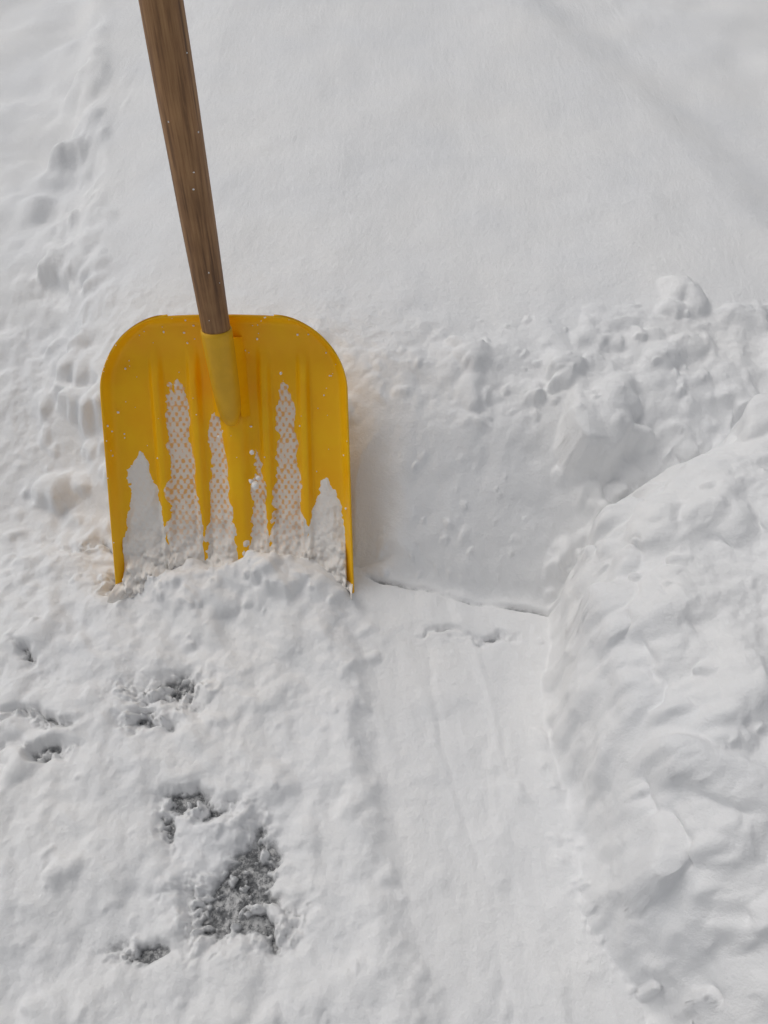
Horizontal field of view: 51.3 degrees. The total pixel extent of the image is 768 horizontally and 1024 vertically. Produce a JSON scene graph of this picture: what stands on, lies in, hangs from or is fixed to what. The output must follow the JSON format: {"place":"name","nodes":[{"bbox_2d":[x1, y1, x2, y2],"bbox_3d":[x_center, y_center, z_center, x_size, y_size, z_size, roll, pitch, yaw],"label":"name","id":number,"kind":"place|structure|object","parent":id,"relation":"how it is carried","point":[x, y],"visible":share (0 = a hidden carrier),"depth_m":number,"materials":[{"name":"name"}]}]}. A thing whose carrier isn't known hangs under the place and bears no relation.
{"place":"outdoors","nodes":[
{"label":"outdoors","id":0,"kind":"place"},
{"bbox_2d":[29,660,279,962],"bbox_3d":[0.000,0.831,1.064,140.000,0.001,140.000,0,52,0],"label":"asphalt ground","id":1,"kind":"structure","parent":0,"point":[233,903],"depth_m":1.25,"materials":[{"name":"grey asphalt"}]},
{"bbox_2d":[0,0,767,1023],"bbox_3d":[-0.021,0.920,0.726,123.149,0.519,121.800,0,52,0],"label":"snow ground","id":2,"kind":"structure","parent":0,"point":[486,742],"depth_m":1.49,"materials":[{"name":"white snow"}]},
{"bbox_2d":[100,0,353,602],"bbox_3d":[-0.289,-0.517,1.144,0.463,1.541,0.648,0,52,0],"label":"snow shovel","id":3,"kind":"object","parent":2,"relation":"in","point":[226,436],"visible":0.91,"depth_m":1.49,"materials":[{"name":"yellow plastic"}]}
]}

